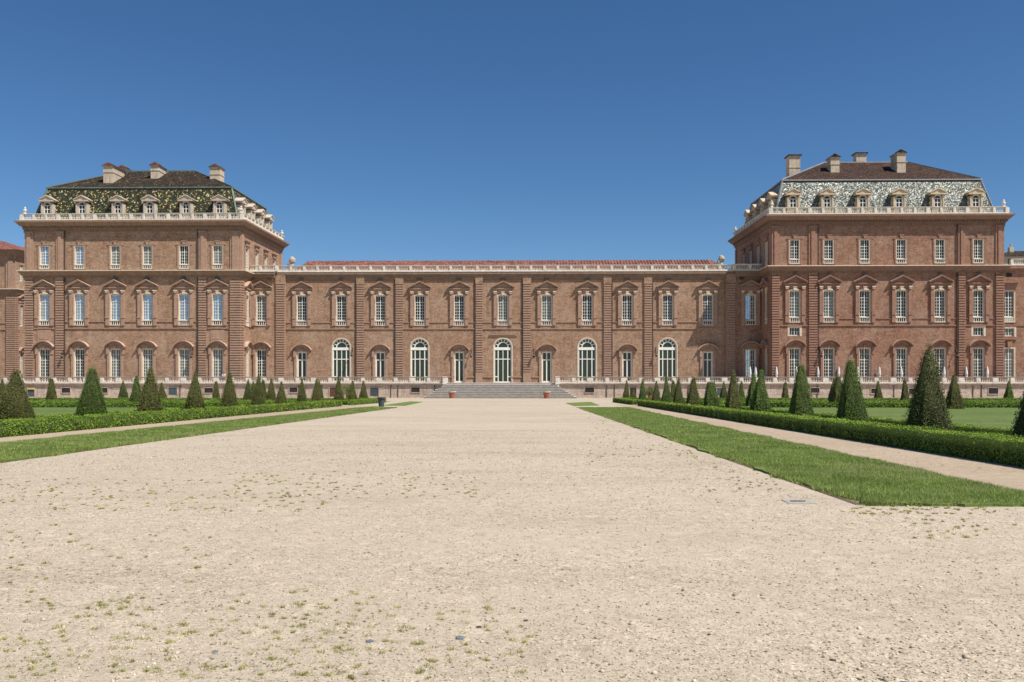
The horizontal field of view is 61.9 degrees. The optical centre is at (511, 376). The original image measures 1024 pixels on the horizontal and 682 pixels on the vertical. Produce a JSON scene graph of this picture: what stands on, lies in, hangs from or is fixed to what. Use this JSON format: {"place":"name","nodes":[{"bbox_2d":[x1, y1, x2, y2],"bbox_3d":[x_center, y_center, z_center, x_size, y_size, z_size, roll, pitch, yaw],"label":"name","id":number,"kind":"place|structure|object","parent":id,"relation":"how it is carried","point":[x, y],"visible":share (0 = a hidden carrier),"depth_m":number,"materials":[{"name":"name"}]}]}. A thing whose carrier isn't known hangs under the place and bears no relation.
{"place":"outdoors","nodes":[
{"label":"outdoors","id":0,"kind":"place"},
{"bbox_2d":[33,408,183,416],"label":"lawn","id":1,"kind":"structure","parent":0,"point":[47,411],"depth_m":55.61,"materials":[{"name":"green plant"}]},
{"bbox_2d":[0,405,369,441],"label":"path","id":2,"kind":"structure","parent":0,"point":[36,436],"depth_m":33.91,"materials":[{"name":"beige gravel"}]},
{"bbox_2d":[0,398,1023,681],"bbox_3d":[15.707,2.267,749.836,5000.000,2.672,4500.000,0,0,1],"label":"ground","id":3,"kind":"structure","parent":0,"point":[500,420],"depth_m":6.99,"materials":[{"name":"beige gravel"}]},
{"bbox_2d":[0,406,396,462],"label":"lawn strip","id":4,"kind":"object","parent":3,"relation":"on","point":[13,459],"visible":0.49,"depth_m":26.06,"materials":[{"name":"green plant"}]},
{"bbox_2d":[33,401,389,407],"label":"planting bed","id":5,"kind":"object","parent":3,"relation":"on","point":[111,407],"visible":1,"depth_m":65.44,"materials":[{"name":"green plant"}]},
{"bbox_2d":[0,368,35,419],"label":"yew pyramid","id":6,"kind":"object","parent":5,"relation":"on","point":[15,402],"visible":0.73,"depth_m":30.91,"materials":[{"name":"green plant"}]},
{"bbox_2d":[75,368,106,414],"bbox_3d":[-18.000,0.807,36.592,1.381,2.506,1.332,1,1,1],"label":"yew pyramid","id":7,"kind":"object","parent":5,"relation":"on","point":[91,400],"visible":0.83,"depth_m":36.34,"materials":[{"name":"green plant"}]},
{"bbox_2d":[0,401,266,407],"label":"box hedge","id":8,"kind":"object","parent":5,"relation":"on","point":[107,403],"visible":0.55,"depth_m":65.69,"materials":[{"name":"green plant"}]},
{"bbox_2d":[136,367,163,412],"bbox_3d":[-17.897,0.832,42.291,1.282,2.640,1.376,0,-1,1],"label":"yew pyramid","id":9,"kind":"object","parent":5,"relation":"on","point":[150,399],"visible":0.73,"depth_m":42.03,"materials":[{"name":"green plant"}]},
{"bbox_2d":[0,400,341,437],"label":"box hedge","id":10,"kind":"object","parent":5,"relation":"on","point":[27,426],"visible":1,"depth_m":32.98,"materials":[{"name":"green plant"}]},
{"bbox_2d":[32,400,324,403],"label":"box hedge","id":11,"kind":"object","parent":5,"relation":"on","point":[270,402],"visible":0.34,"depth_m":70.29,"materials":[{"name":"green plant"}]},
{"bbox_2d":[184,370,204,408],"bbox_3d":[-17.808,0.948,47.891,1.107,2.581,1.124,1,-1,3],"label":"yew pyramid","id":12,"kind":"object","parent":5,"relation":"on","point":[195,399],"visible":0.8,"depth_m":47.63,"materials":[{"name":"green plant"}]},
{"bbox_2d":[28,397,365,400],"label":"box hedge","id":13,"kind":"object","parent":5,"relation":"on","point":[120,398],"visible":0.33,"depth_m":92.84,"materials":[{"name":"green plant"}]},
{"bbox_2d":[220,371,237,406],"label":"yew pyramid","id":14,"kind":"object","parent":5,"relation":"on","point":[228,396],"visible":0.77,"depth_m":53.12,"materials":[{"name":"green plant"}]},
{"bbox_2d":[251,374,265,404],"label":"yew pyramid","id":15,"kind":"object","parent":5,"relation":"on","point":[258,396],"visible":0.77,"depth_m":58.83,"materials":[{"name":"green plant"}]},
{"bbox_2d":[424,383,576,397],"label":"stone staircase","id":16,"kind":"structure","parent":3,"relation":"on","point":[498,390],"depth_m":138.60,"materials":[{"name":"grey stone"}]},
{"bbox_2d":[0,408,1016,679],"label":"weeds","id":17,"kind":"object","parent":3,"relation":"on","point":[272,614],"visible":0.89,"depth_m":5.28,"materials":[{"name":"green plant"}]},
{"bbox_2d":[0,430,1023,681],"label":"pebbles","id":18,"kind":"object","parent":3,"relation":"on","point":[780,670],"visible":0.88,"depth_m":5.90,"materials":[{"name":"beige gravel"}]},
{"bbox_2d":[0,377,1023,397],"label":"garden terrace","id":19,"kind":"structure","parent":3,"relation":"on","point":[606,388],"depth_m":140.86,"materials":[{"name":"stone"}]},
{"bbox_2d":[0,241,24,379],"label":"palace wing","id":20,"kind":"structure","parent":19,"relation":"on","point":[12,310],"depth_m":176.23,"materials":[{"name":"brown brick"}]},
{"bbox_2d":[14,162,289,381],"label":"palace pavilion","id":21,"kind":"structure","parent":19,"relation":"on","point":[127,272],"depth_m":145.93,"materials":[{"name":"brick"}]},
{"bbox_2d":[31,280,54,325],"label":"window","id":22,"kind":"structure","parent":21,"relation":"in","point":[43,302],"depth_m":146.07,"materials":[{"name":"beige paint"}]},
{"bbox_2d":[32,341,54,381],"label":"window","id":23,"kind":"structure","parent":21,"relation":"in","point":[44,350],"depth_m":146.14,"materials":[{"name":"beige paint"}]},
{"bbox_2d":[36,241,52,268],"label":"window","id":24,"kind":"structure","parent":21,"relation":"in","point":[44,251],"depth_m":146.21,"materials":[{"name":"beige paint"}]},
{"bbox_2d":[66,279,90,325],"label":"window","id":25,"kind":"structure","parent":21,"relation":"in","point":[78,302],"depth_m":145.93,"materials":[{"name":"beige paint"}]},
{"bbox_2d":[67,340,89,381],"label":"window","id":26,"kind":"structure","parent":21,"relation":"in","point":[79,350],"depth_m":146.03,"materials":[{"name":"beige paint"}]},
{"bbox_2d":[71,241,87,268],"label":"window","id":27,"kind":"structure","parent":21,"relation":"in","point":[79,251],"depth_m":146.07,"materials":[{"name":"beige paint"}]},
{"bbox_2d":[102,279,126,325],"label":"window","id":28,"kind":"structure","parent":21,"relation":"in","point":[114,302],"depth_m":145.79,"materials":[{"name":"beige paint"}]},
{"bbox_2d":[103,340,125,381],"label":"window","id":29,"kind":"structure","parent":21,"relation":"in","point":[115,350],"depth_m":145.89,"materials":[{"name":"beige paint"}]},
{"bbox_2d":[107,241,123,268],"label":"window","id":30,"kind":"structure","parent":21,"relation":"in","point":[115,251],"depth_m":145.93,"materials":[{"name":"beige paint"}]},
{"bbox_2d":[134,279,158,325],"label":"window","id":31,"kind":"structure","parent":21,"relation":"in","point":[146,302],"depth_m":145.68,"materials":[{"name":"beige paint"}]},
{"bbox_2d":[135,340,157,381],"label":"window","id":32,"kind":"structure","parent":21,"relation":"in","point":[147,349],"depth_m":145.79,"materials":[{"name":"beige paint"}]},
{"bbox_2d":[139,241,155,268],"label":"window","id":33,"kind":"structure","parent":21,"relation":"in","point":[147,251],"depth_m":145.82,"materials":[{"name":"beige paint"}]},
{"bbox_2d":[172,340,193,381],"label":"window","id":34,"kind":"structure","parent":21,"relation":"in","point":[183,350],"depth_m":145.68,"materials":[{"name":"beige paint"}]},
{"bbox_2d":[171,279,195,325],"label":"window","id":35,"kind":"structure","parent":21,"relation":"in","point":[183,302],"depth_m":145.54,"materials":[{"name":"beige paint"}]},
{"bbox_2d":[176,240,191,268],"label":"window","id":36,"kind":"structure","parent":21,"relation":"in","point":[183,250],"depth_m":145.68,"materials":[{"name":"beige paint"}]},
{"bbox_2d":[205,279,228,325],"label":"window","id":37,"kind":"structure","parent":21,"relation":"in","point":[217,302],"depth_m":145.43,"materials":[{"name":"beige paint"}]},
{"bbox_2d":[206,340,227,381],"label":"window","id":38,"kind":"structure","parent":21,"relation":"in","point":[217,349],"depth_m":145.54,"materials":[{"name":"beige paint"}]},
{"bbox_2d":[209,240,225,268],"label":"window","id":39,"kind":"structure","parent":21,"relation":"in","point":[217,252],"depth_m":145.57,"materials":[{"name":"beige paint"}]},
{"bbox_2d":[244,281,253,326],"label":"window","id":40,"kind":"structure","parent":21,"relation":"in","point":[248,286],"depth_m":149.32,"materials":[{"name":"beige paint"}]},
{"bbox_2d":[244,341,253,380],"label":"window","id":41,"kind":"structure","parent":21,"relation":"in","point":[247,345],"depth_m":149.32,"materials":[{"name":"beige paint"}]},
{"bbox_2d":[249,260,761,382],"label":"palace gallery","id":42,"kind":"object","parent":19,"relation":"on","point":[504,320],"visible":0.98,"depth_m":150.01,"materials":[{"name":"brick"}]},
{"bbox_2d":[250,342,270,381],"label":"window","id":43,"kind":"structure","parent":42,"relation":"in","point":[261,351],"depth_m":150.41,"materials":[{"name":"beige paint"}]},
{"bbox_2d":[251,281,271,325],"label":"window","id":44,"kind":"structure","parent":42,"relation":"in","point":[260,302],"depth_m":150.30,"materials":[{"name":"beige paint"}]},
{"bbox_2d":[290,281,312,325],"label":"window","id":45,"kind":"structure","parent":42,"relation":"in","point":[301,303],"depth_m":150.63,"materials":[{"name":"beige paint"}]},
{"bbox_2d":[291,344,311,381],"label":"door","id":46,"kind":"structure","parent":42,"relation":"in","point":[301,354],"depth_m":150.74,"materials":[{"name":"beige paint"}]},
{"bbox_2d":[329,281,352,325],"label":"window","id":47,"kind":"structure","parent":42,"relation":"in","point":[340,302],"depth_m":150.52,"materials":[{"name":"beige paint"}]},
{"bbox_2d":[332,338,350,381],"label":"arched door","id":48,"kind":"structure","parent":42,"relation":"in","point":[341,349],"depth_m":150.97,"materials":[{"name":"beige paint"}]},
{"bbox_2d":[369,344,389,381],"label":"door","id":49,"kind":"structure","parent":42,"relation":"in","point":[379,353],"depth_m":150.41,"materials":[{"name":"beige paint"}]},
{"bbox_2d":[369,281,390,325],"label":"window","id":50,"kind":"structure","parent":42,"relation":"in","point":[379,302],"depth_m":150.38,"materials":[{"name":"beige paint"}]},
{"bbox_2d":[408,281,430,325],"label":"window","id":51,"kind":"structure","parent":42,"relation":"in","point":[419,303],"depth_m":150.23,"materials":[{"name":"beige paint"}]},
{"bbox_2d":[410,338,429,381],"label":"arched door","id":52,"kind":"structure","parent":42,"relation":"in","point":[419,349],"depth_m":150.67,"materials":[{"name":"beige paint"}]},
{"bbox_2d":[448,281,469,325],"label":"window","id":53,"kind":"structure","parent":42,"relation":"in","point":[458,302],"depth_m":150.08,"materials":[{"name":"beige paint"}]},
{"bbox_2d":[449,344,468,382],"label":"door","id":54,"kind":"structure","parent":42,"relation":"in","point":[458,353],"depth_m":150.19,"materials":[{"name":"beige paint"}]},
{"bbox_2d":[491,281,513,325],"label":"window","id":55,"kind":"structure","parent":42,"relation":"in","point":[502,302],"depth_m":149.94,"materials":[{"name":"beige paint"}]},
{"bbox_2d":[493,338,512,382],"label":"arched door","id":56,"kind":"structure","parent":42,"relation":"in","point":[502,348],"depth_m":150.34,"materials":[{"name":"beige paint"}]},
{"bbox_2d":[535,281,557,325],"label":"window","id":57,"kind":"structure","parent":42,"relation":"in","point":[546,303],"depth_m":149.75,"materials":[{"name":"beige paint"}]},
{"bbox_2d":[537,344,556,382],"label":"door","id":58,"kind":"structure","parent":42,"relation":"in","point":[546,354],"depth_m":149.90,"materials":[{"name":"beige paint"}]},
{"bbox_2d":[577,337,596,381],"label":"arched door","id":59,"kind":"structure","parent":42,"relation":"in","point":[586,348],"depth_m":150.05,"materials":[{"name":"beige paint"}]},
{"bbox_2d":[576,280,598,325],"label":"window","id":60,"kind":"structure","parent":42,"relation":"in","point":[587,304],"depth_m":149.57,"materials":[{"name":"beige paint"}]},
{"bbox_2d":[616,280,638,325],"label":"window","id":61,"kind":"structure","parent":42,"relation":"in","point":[627,303],"depth_m":149.43,"materials":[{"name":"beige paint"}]},
{"bbox_2d":[617,344,637,381],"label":"door","id":62,"kind":"structure","parent":42,"relation":"in","point":[627,354],"depth_m":149.61,"materials":[{"name":"beige paint"}]},
{"bbox_2d":[656,280,679,325],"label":"window","id":63,"kind":"structure","parent":42,"relation":"in","point":[667,302],"depth_m":149.32,"materials":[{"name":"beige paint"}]},
{"bbox_2d":[658,337,677,381],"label":"arched door","id":64,"kind":"structure","parent":42,"relation":"in","point":[667,349],"depth_m":149.75,"materials":[{"name":"beige paint"}]},
{"bbox_2d":[696,280,719,325],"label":"window","id":65,"kind":"structure","parent":42,"relation":"in","point":[707,303],"depth_m":149.17,"materials":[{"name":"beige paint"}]},
{"bbox_2d":[698,344,718,381],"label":"door","id":66,"kind":"structure","parent":42,"relation":"in","point":[707,354],"depth_m":149.24,"materials":[{"name":"beige paint"}]},
{"bbox_2d":[740,341,759,381],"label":"window","id":67,"kind":"structure","parent":42,"relation":"in","point":[750,355],"depth_m":148.62,"materials":[{"name":"beige paint"}]},
{"bbox_2d":[739,280,761,324],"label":"window","id":68,"kind":"structure","parent":42,"relation":"in","point":[750,302],"depth_m":148.48,"materials":[{"name":"beige paint"}]},
{"bbox_2d":[728,149,1014,381],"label":"palace pavilion","id":69,"kind":"structure","parent":19,"relation":"on","point":[893,266],"depth_m":141.77,"materials":[{"name":"red brick"}]},
{"bbox_2d":[760,278,769,323],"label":"window","id":70,"kind":"structure","parent":69,"relation":"in","point":[764,282],"depth_m":145.96,"materials":[{"name":"beige paint"}]},
{"bbox_2d":[760,340,769,381],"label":"window","id":71,"kind":"structure","parent":69,"relation":"in","point":[764,343],"depth_m":145.96,"materials":[{"name":"beige paint"}]},
{"bbox_2d":[786,235,802,263],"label":"window","id":72,"kind":"structure","parent":69,"relation":"in","point":[794,245],"depth_m":142.03,"materials":[{"name":"beige paint"}]},
{"bbox_2d":[783,275,807,322],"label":"window","id":73,"kind":"structure","parent":69,"relation":"in","point":[794,298],"depth_m":141.89,"materials":[{"name":"beige paint"}]},
{"bbox_2d":[784,339,806,381],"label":"window","id":74,"kind":"structure","parent":69,"relation":"in","point":[794,349],"depth_m":142.03,"materials":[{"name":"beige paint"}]},
{"bbox_2d":[820,234,837,263],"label":"window","id":75,"kind":"structure","parent":69,"relation":"in","point":[828,245],"depth_m":141.89,"materials":[{"name":"beige paint"}]},
{"bbox_2d":[817,275,841,322],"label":"window","id":76,"kind":"structure","parent":69,"relation":"in","point":[828,298],"depth_m":141.78,"materials":[{"name":"beige paint"}]},
{"bbox_2d":[819,339,840,381],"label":"window","id":77,"kind":"structure","parent":69,"relation":"in","point":[829,360],"depth_m":141.92,"materials":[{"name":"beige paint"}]},
{"bbox_2d":[856,234,873,263],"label":"window","id":78,"kind":"structure","parent":69,"relation":"in","point":[864,245],"depth_m":141.75,"materials":[{"name":"beige paint"}]},
{"bbox_2d":[853,275,877,322],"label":"window","id":79,"kind":"structure","parent":69,"relation":"in","point":[864,298],"depth_m":141.65,"materials":[{"name":"beige paint"}]},
{"bbox_2d":[854,339,876,381],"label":"window","id":80,"kind":"structure","parent":69,"relation":"in","point":[865,350],"depth_m":141.78,"materials":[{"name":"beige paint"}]},
{"bbox_2d":[893,234,909,263],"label":"window","id":81,"kind":"structure","parent":69,"relation":"in","point":[901,245],"depth_m":141.65,"materials":[{"name":"beige paint"}]},
{"bbox_2d":[889,275,914,322],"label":"window","id":82,"kind":"structure","parent":69,"relation":"in","point":[901,297],"depth_m":141.51,"materials":[{"name":"beige paint"}]},
{"bbox_2d":[891,339,913,381],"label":"window","id":83,"kind":"structure","parent":69,"relation":"in","point":[901,350],"depth_m":141.61,"materials":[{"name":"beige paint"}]},
{"bbox_2d":[931,234,948,262],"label":"window","id":84,"kind":"structure","parent":69,"relation":"in","point":[938,245],"depth_m":141.54,"materials":[{"name":"beige paint"}]},
{"bbox_2d":[928,275,953,322],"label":"window","id":85,"kind":"structure","parent":69,"relation":"in","point":[940,299],"depth_m":141.37,"materials":[{"name":"beige paint"}]},
{"bbox_2d":[929,339,952,381],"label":"window","id":86,"kind":"structure","parent":69,"relation":"in","point":[942,349],"depth_m":141.44,"materials":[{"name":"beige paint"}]},
{"bbox_2d":[970,234,986,262],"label":"window","id":87,"kind":"structure","parent":69,"relation":"in","point":[978,246],"depth_m":141.51,"materials":[{"name":"beige paint"}]},
{"bbox_2d":[966,275,992,322],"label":"window","id":88,"kind":"structure","parent":69,"relation":"in","point":[978,297],"depth_m":141.23,"materials":[{"name":"beige paint"}]},
{"bbox_2d":[968,339,991,381],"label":"window","id":89,"kind":"structure","parent":69,"relation":"in","point":[978,350],"depth_m":141.37,"materials":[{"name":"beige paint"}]},
{"bbox_2d":[1004,259,1023,381],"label":"palace wing","id":90,"kind":"structure","parent":19,"relation":"on","point":[1014,329],"depth_m":142.06,"materials":[{"name":"brown brick"}]},
{"bbox_2d":[1004,290,1014,321],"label":"window","id":91,"kind":"structure","parent":90,"relation":"in","point":[1009,295],"depth_m":142.34,"materials":[{"name":"beige paint"}]},
{"bbox_2d":[1004,347,1014,381],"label":"window","id":92,"kind":"structure","parent":90,"relation":"in","point":[1009,352],"depth_m":142.37,"materials":[{"name":"beige paint"}]},
{"bbox_2d":[577,407,1023,506],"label":"lawn strip","id":93,"kind":"object","parent":3,"relation":"on","point":[932,504],"visible":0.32,"depth_m":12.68,"materials":[{"name":"green plant"}]},
{"bbox_2d":[0,0,1023,269],"label":"sky","id":94,"kind":"structure","parent":0,"point":[379,130],"materials":[{"name":"blue"}]},
{"bbox_2d":[614,404,1023,489],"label":"path","id":95,"kind":"structure","parent":0,"point":[1010,476],"depth_m":18.34,"materials":[{"name":"beige gravel"}]},
{"bbox_2d":[771,408,1020,430],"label":"lawn","id":96,"kind":"structure","parent":0,"point":[994,417],"depth_m":47.27,"materials":[{"name":"green plant"}]},
{"bbox_2d":[1004,244,1023,321],"bbox_3d":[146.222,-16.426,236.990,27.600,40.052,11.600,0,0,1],"label":"balustrade","id":97,"kind":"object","parent":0,"point":[1011,253],"depth_m":232.23,"materials":[{"name":"stone"}]},
{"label":"planting bed","id":98,"kind":"structure","parent":0,"visible":0},
{"bbox_2d":[686,376,700,404],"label":"yew pyramid","id":99,"kind":"object","parent":98,"relation":"on","point":[693,396],"visible":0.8,"depth_m":58.35,"materials":[{"name":"green plant"}]},
{"bbox_2d":[703,381,719,407],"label":"yew pyramid","id":100,"kind":"object","parent":98,"relation":"on","point":[711,396],"visible":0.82,"depth_m":52.31,"materials":[{"name":"green plant"}]},
{"bbox_2d":[725,370,741,409],"bbox_3d":[12.212,0.926,46.977,1.029,2.616,1.068,0,0,0],"label":"yew pyramid","id":101,"kind":"object","parent":98,"relation":"on","point":[733,399],"visible":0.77,"depth_m":46.77,"materials":[{"name":"green plant"}]},
{"bbox_2d":[749,370,771,412],"bbox_3d":[12.127,0.892,41.557,1.086,2.511,1.045,1,0,0],"label":"yew pyramid","id":102,"kind":"object","parent":98,"relation":"on","point":[760,401],"visible":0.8,"depth_m":41.27,"materials":[{"name":"green plant"}]},
{"bbox_2d":[788,363,814,417],"bbox_3d":[11.936,0.740,35.259,1.198,2.622,1.152,0,-1,-1],"label":"yew pyramid","id":103,"kind":"object","parent":98,"relation":"on","point":[801,402],"visible":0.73,"depth_m":35.03,"materials":[{"name":"green plant"}]},
{"bbox_2d":[623,397,1021,400],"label":"box hedge","id":104,"kind":"object","parent":98,"relation":"on","point":[964,399],"visible":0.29,"depth_m":94.25,"materials":[{"name":"green plant"}]},
{"bbox_2d":[637,400,1023,466],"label":"box hedge","id":105,"kind":"object","parent":98,"relation":"on","point":[996,448],"visible":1,"depth_m":21.36,"materials":[{"name":"green plant"}]},
{"bbox_2d":[835,358,870,421],"bbox_3d":[11.816,0.650,29.676,1.229,2.629,1.243,-1,0,3],"label":"yew pyramid","id":106,"kind":"object","parent":98,"relation":"on","point":[852,405],"visible":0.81,"depth_m":29.40,"materials":[{"name":"green plant"}]},
{"bbox_2d":[703,403,1013,437],"bbox_3d":[14.154,1.864,39.724,0.705,1.234,52.113,0,0,2],"label":"box hedge","id":107,"kind":"object","parent":98,"relation":"on","point":[959,427],"visible":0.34,"depth_m":29.63,"materials":[{"name":"green plant"}]},
{"bbox_2d":[719,402,1022,407],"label":"box hedge","id":108,"kind":"object","parent":98,"relation":"on","point":[901,405],"visible":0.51,"depth_m":65.74,"materials":[{"name":"green plant"}]},
{"bbox_2d":[901,344,954,430],"bbox_3d":[11.745,0.483,24.001,1.411,2.794,1.432,1,-1,-1],"label":"yew pyramid","id":109,"kind":"object","parent":98,"relation":"on","point":[927,407],"visible":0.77,"depth_m":23.78,"materials":[{"name":"green plant"}]},
{"bbox_2d":[946,375,964,408],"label":"yew pyramid","id":110,"kind":"object","parent":98,"relation":"on","point":[954,398],"visible":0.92,"depth_m":61.28,"materials":[{"name":"green plant"}]},
{"bbox_2d":[1006,391,1023,438],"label":"yew pyramid","id":111,"kind":"object","parent":98,"relation":"on","point":[1018,427],"visible":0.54,"depth_m":18.80,"materials":[{"name":"green plant"}]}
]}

